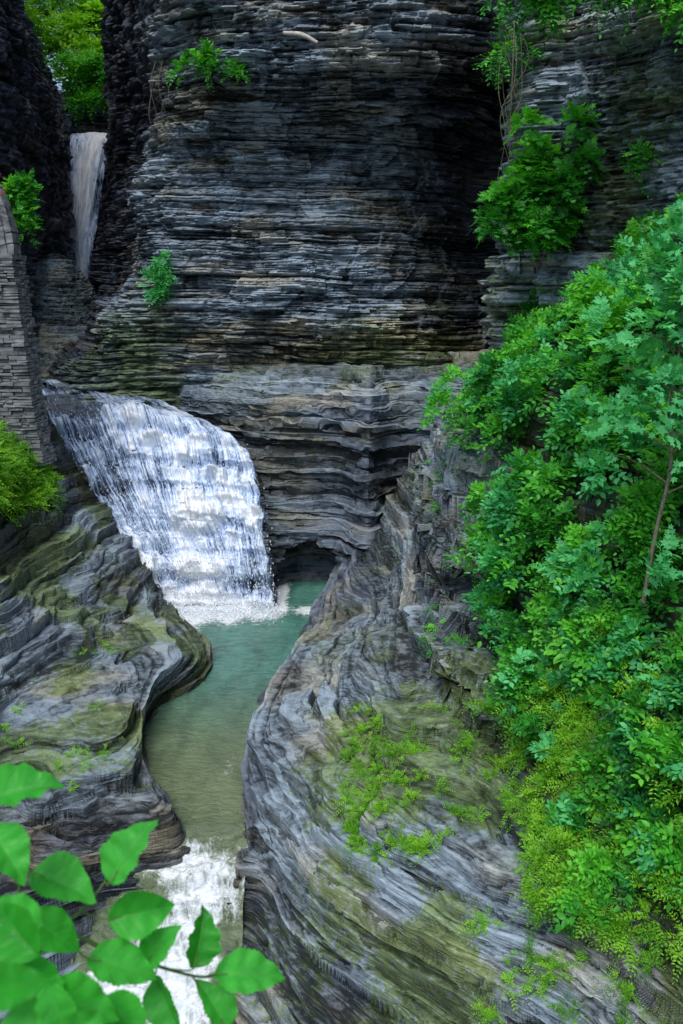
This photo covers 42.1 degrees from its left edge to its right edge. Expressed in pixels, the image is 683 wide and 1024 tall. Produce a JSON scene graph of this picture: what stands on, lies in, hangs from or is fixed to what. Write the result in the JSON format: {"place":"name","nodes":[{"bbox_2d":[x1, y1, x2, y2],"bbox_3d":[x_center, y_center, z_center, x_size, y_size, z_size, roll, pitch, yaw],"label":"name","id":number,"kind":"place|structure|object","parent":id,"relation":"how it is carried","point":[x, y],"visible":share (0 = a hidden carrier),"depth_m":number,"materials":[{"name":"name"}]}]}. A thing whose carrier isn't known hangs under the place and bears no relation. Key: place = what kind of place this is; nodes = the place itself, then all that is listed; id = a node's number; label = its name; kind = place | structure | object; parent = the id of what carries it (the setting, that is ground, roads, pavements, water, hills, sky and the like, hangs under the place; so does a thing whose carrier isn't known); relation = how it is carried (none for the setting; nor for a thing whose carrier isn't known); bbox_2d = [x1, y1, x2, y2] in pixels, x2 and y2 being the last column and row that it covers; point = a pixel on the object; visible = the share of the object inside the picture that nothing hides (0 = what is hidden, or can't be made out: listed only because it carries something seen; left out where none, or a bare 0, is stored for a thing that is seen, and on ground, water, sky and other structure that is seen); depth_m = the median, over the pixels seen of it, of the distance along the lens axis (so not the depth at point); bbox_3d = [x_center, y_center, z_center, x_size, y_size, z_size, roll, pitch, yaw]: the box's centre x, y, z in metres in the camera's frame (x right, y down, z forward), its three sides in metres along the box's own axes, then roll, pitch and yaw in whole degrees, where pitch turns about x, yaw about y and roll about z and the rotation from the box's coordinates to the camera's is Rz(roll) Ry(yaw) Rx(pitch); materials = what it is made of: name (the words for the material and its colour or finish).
{"place":"outdoors","nodes":[
{"label":"outdoors","id":0,"kind":"place"},
{"bbox_2d":[0,0,75,384],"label":"canyon wall","id":1,"kind":"structure","parent":0,"point":[35,124],"depth_m":51.94,"materials":[{"name":"black stone"}]},
{"bbox_2d":[37,376,47,382],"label":"river water","id":2,"kind":"structure","parent":0,"point":[43,380],"depth_m":46.98,"materials":[{"name":"liquid"}]},
{"bbox_2d":[32,253,96,376],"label":"boulder","id":3,"kind":"object","parent":2,"relation":"in","point":[64,290],"visible":0.32,"depth_m":53.19,"materials":[{"name":"grey stone"}]},
{"bbox_2d":[24,0,95,90],"label":"sky","id":4,"kind":"structure","parent":0,"point":[58,84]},
{"bbox_2d":[58,75,108,274],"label":"canyon wall","id":5,"kind":"structure","parent":0,"point":[100,123],"depth_m":69.05,"materials":[{"name":"black stone"}]},
{"bbox_2d":[24,0,103,89],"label":"distant foliage","id":6,"kind":"object","parent":5,"relation":"on","point":[76,21],"visible":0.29,"depth_m":72.47,"materials":[{"name":"green plant"}]},
{"bbox_2d":[67,132,106,281],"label":"waterfall","id":7,"kind":"structure","parent":0,"point":[88,154],"depth_m":64.92,"materials":[{"name":"liquid"}]},
{"bbox_2d":[0,413,212,1022],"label":"rock bank","id":8,"kind":"object","parent":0,"point":[78,575],"visible":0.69,"depth_m":26.26,"materials":[{"name":"stone"}]},
{"bbox_2d":[0,184,56,465],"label":"stone tower","id":9,"kind":"structure","parent":8,"relation":"on","point":[23,410],"depth_m":32.52,"materials":[{"name":"stone"}]},
{"bbox_2d":[2,168,45,247],"bbox_3d":[-11.830,-11.158,32.528,1.929,2.891,1.627,8,15,32],"label":"ivy","id":10,"kind":"object","parent":9,"relation":"attached to","point":[19,189],"visible":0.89,"depth_m":32.25,"materials":[{"name":"green plant"}]},
{"bbox_2d":[0,419,67,530],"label":"bush","id":11,"kind":"object","parent":8,"relation":"on","point":[19,472],"visible":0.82,"depth_m":31.60,"materials":[{"name":"green plant"}]},
{"bbox_2d":[0,639,119,791],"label":"fern patch","id":12,"kind":"object","parent":8,"relation":"on","point":[59,763],"visible":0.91,"depth_m":22.51,"materials":[{"name":"green plant"}]},
{"bbox_2d":[0,762,285,1023],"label":"leafy branch","id":13,"kind":"object","parent":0,"point":[36,987],"visible":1,"depth_m":1.76,"materials":[{"name":"green plant"}]},
{"bbox_2d":[38,379,273,614],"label":"waterfall","id":14,"kind":"structure","parent":0,"point":[131,412],"depth_m":37.07,"materials":[{"name":"liquid"}]},
{"bbox_2d":[70,822,247,1023],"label":"rapids","id":15,"kind":"structure","parent":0,"point":[203,873],"depth_m":20.00,"materials":[{"name":"liquid"}]},
{"bbox_2d":[143,580,326,823],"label":"river water","id":16,"kind":"structure","parent":0,"point":[195,744],"depth_m":26.92,"materials":[{"name":"green liquid"}]},
{"bbox_2d":[41,385,277,605],"bbox_3d":[-10.184,-0.855,40.188,17.786,8.686,5.567,11,17,39],"label":"waterfall rock","id":17,"kind":"object","parent":16,"relation":"in","point":[66,405],"visible":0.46,"depth_m":37.90,"materials":[{"name":"grey stone"}]},
{"bbox_2d":[47,403,284,624],"bbox_3d":[-7.594,-0.199,36.264,10.631,8.166,7.125,0,13,0],"label":"waterfall spray","id":18,"kind":"object","parent":17,"relation":"on","point":[213,611],"visible":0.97,"depth_m":36.03,"materials":[{"name":"white liquid"}]},
{"bbox_2d":[43,0,511,412],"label":"canyon wall","id":19,"kind":"structure","parent":0,"point":[295,199],"depth_m":39.05,"materials":[{"name":"grey stone"}]},
{"bbox_2d":[45,46,108,125],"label":"distant foliage","id":20,"kind":"object","parent":19,"relation":"on","point":[78,98],"visible":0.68,"depth_m":66.79,"materials":[{"name":"green plant"}]},
{"bbox_2d":[136,248,177,310],"bbox_3d":[-8.140,-10.326,39.827,2.167,2.918,1.822,5,14,20],"label":"hanging shrub","id":21,"kind":"object","parent":19,"relation":"attached to","point":[161,288],"visible":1,"depth_m":39.47,"materials":[{"name":"green plant"}]},
{"bbox_2d":[165,37,251,95],"bbox_3d":[-5.265,-17.552,35.045,3.488,2.201,1.859,0,13,0],"label":"hanging shrub","id":22,"kind":"object","parent":19,"relation":"attached to","point":[205,60],"visible":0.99,"depth_m":34.92,"materials":[{"name":"green plant"}]},
{"bbox_2d":[283,31,317,43],"bbox_3d":[-1.559,-17.922,33.474,1.403,0.566,0.228,4,14,17],"label":"fallen log","id":23,"kind":"object","parent":19,"relation":"attached to","point":[301,35],"visible":1,"depth_m":33.38,"materials":[{"name":"brown wood"}]},
{"bbox_2d":[85,349,491,587],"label":"canyon wall","id":24,"kind":"structure","parent":0,"point":[329,448],"depth_m":38.03,"materials":[{"name":"grey stone"}]},
{"bbox_2d":[225,272,682,1023],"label":"rock bank","id":25,"kind":"object","parent":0,"point":[331,932],"visible":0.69,"depth_m":18.88,"materials":[{"name":"stone"}]},
{"bbox_2d":[332,668,570,871],"bbox_3d":[2.102,5.296,19.452,4.715,3.143,7.035,0,13,0],"label":"fern patch","id":26,"kind":"object","parent":25,"relation":"on","point":[353,837],"visible":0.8,"depth_m":18.73,"materials":[{"name":"green plant"}]},
{"bbox_2d":[412,415,512,674],"bbox_3d":[3.217,0.092,25.587,2.762,6.193,13.913,0,13,0],"label":"fern patch","id":27,"kind":"object","parent":25,"relation":"on","point":[447,557],"visible":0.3,"depth_m":22.82,"materials":[{"name":"green plant"}]},
{"bbox_2d":[416,225,682,631],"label":"shrub foliage","id":28,"kind":"object","parent":25,"relation":"on","point":[597,316],"visible":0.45,"depth_m":19.61,"materials":[{"name":"green plant"}]},
{"bbox_2d":[417,182,682,647],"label":"shrub foliage","id":29,"kind":"object","parent":25,"relation":"on","point":[519,341],"visible":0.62,"depth_m":20.21,"materials":[{"name":"green plant"}]},
{"bbox_2d":[457,878,682,1023],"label":"fern patch","id":30,"kind":"object","parent":25,"relation":"on","point":[625,990],"visible":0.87,"depth_m":14.76,"materials":[{"name":"green plant"}]},
{"bbox_2d":[479,389,682,894],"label":"shrub foliage","id":31,"kind":"object","parent":25,"relation":"on","point":[582,575],"visible":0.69,"depth_m":16.22,"materials":[{"name":"green plant"}]},
{"bbox_2d":[482,422,682,941],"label":"shrub foliage","id":32,"kind":"object","parent":25,"relation":"on","point":[597,865],"visible":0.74,"depth_m":15.85,"materials":[{"name":"green plant"}]},
{"bbox_2d":[482,620,682,984],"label":"fern patch","id":33,"kind":"object","parent":25,"relation":"on","point":[556,842],"visible":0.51,"depth_m":15.75,"materials":[{"name":"green plant"}]},
{"bbox_2d":[490,607,682,916],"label":"shrub foliage","id":34,"kind":"object","parent":25,"relation":"on","point":[598,626],"visible":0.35,"depth_m":14.75,"materials":[{"name":"green plant"}]},
{"bbox_2d":[577,199,682,605],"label":"maple tree","id":35,"kind":"object","parent":25,"relation":"on","point":[669,377],"visible":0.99,"depth_m":14.57,"materials":[{"name":"green plant"}]},
{"bbox_2d":[477,0,682,352],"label":"canyon wall","id":36,"kind":"structure","parent":0,"point":[630,97],"depth_m":24.10,"materials":[{"name":"grey stone"}]},
{"bbox_2d":[149,0,662,485],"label":"hanging vines","id":37,"kind":"object","parent":36,"relation":"attached to","point":[511,92],"visible":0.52,"depth_m":24.13,"materials":[{"name":"green plant"}]},
{"bbox_2d":[472,6,547,98],"bbox_3d":[4.553,-12.702,24.464,1.896,2.468,2.137,-9,16,-36],"label":"hanging shrub","id":38,"kind":"object","parent":36,"relation":"attached to","point":[491,65],"visible":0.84,"depth_m":24.51,"materials":[{"name":"green plant"}]},
{"bbox_2d":[474,0,599,52],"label":"hanging shrub","id":39,"kind":"object","parent":36,"relation":"attached to","point":[549,13],"visible":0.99,"depth_m":21.25,"materials":[{"name":"green plant"}]},
{"bbox_2d":[469,98,609,260],"bbox_3d":[5.330,-8.998,24.155,3.689,4.232,2.706,0,13,0],"label":"hanging shrub","id":40,"kind":"object","parent":36,"relation":"attached to","point":[538,189],"visible":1,"depth_m":23.93,"materials":[{"name":"green plant"}]},
{"bbox_2d":[573,0,649,38],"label":"hanging shrub","id":41,"kind":"object","parent":36,"relation":"attached to","point":[599,3],"visible":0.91,"depth_m":20.80,"materials":[{"name":"green plant"}]},
{"bbox_2d":[616,136,665,199],"bbox_3d":[7.810,-8.946,23.019,1.330,1.604,1.484,0,13,0],"label":"hanging shrub","id":42,"kind":"object","parent":36,"relation":"attached to","point":[634,163],"visible":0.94,"depth_m":22.90,"materials":[{"name":"green plant"}]},
{"bbox_2d":[617,0,682,51],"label":"hanging shrub","id":43,"kind":"object","parent":36,"relation":"attached to","point":[671,22],"visible":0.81,"depth_m":20.25,"materials":[{"name":"green plant"}]},
{"bbox_2d":[622,242,682,281],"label":"hanging shrub","id":44,"kind":"object","parent":36,"relation":"attached to","point":[628,280],"visible":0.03,"depth_m":22.17,"materials":[{"name":"green plant"}]},
{"bbox_2d":[654,0,682,51],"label":"hanging shrub","id":45,"kind":"object","parent":36,"relation":"attached to","point":[680,25],"visible":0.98,"depth_m":19.94,"materials":[{"name":"green plant"}]}
]}

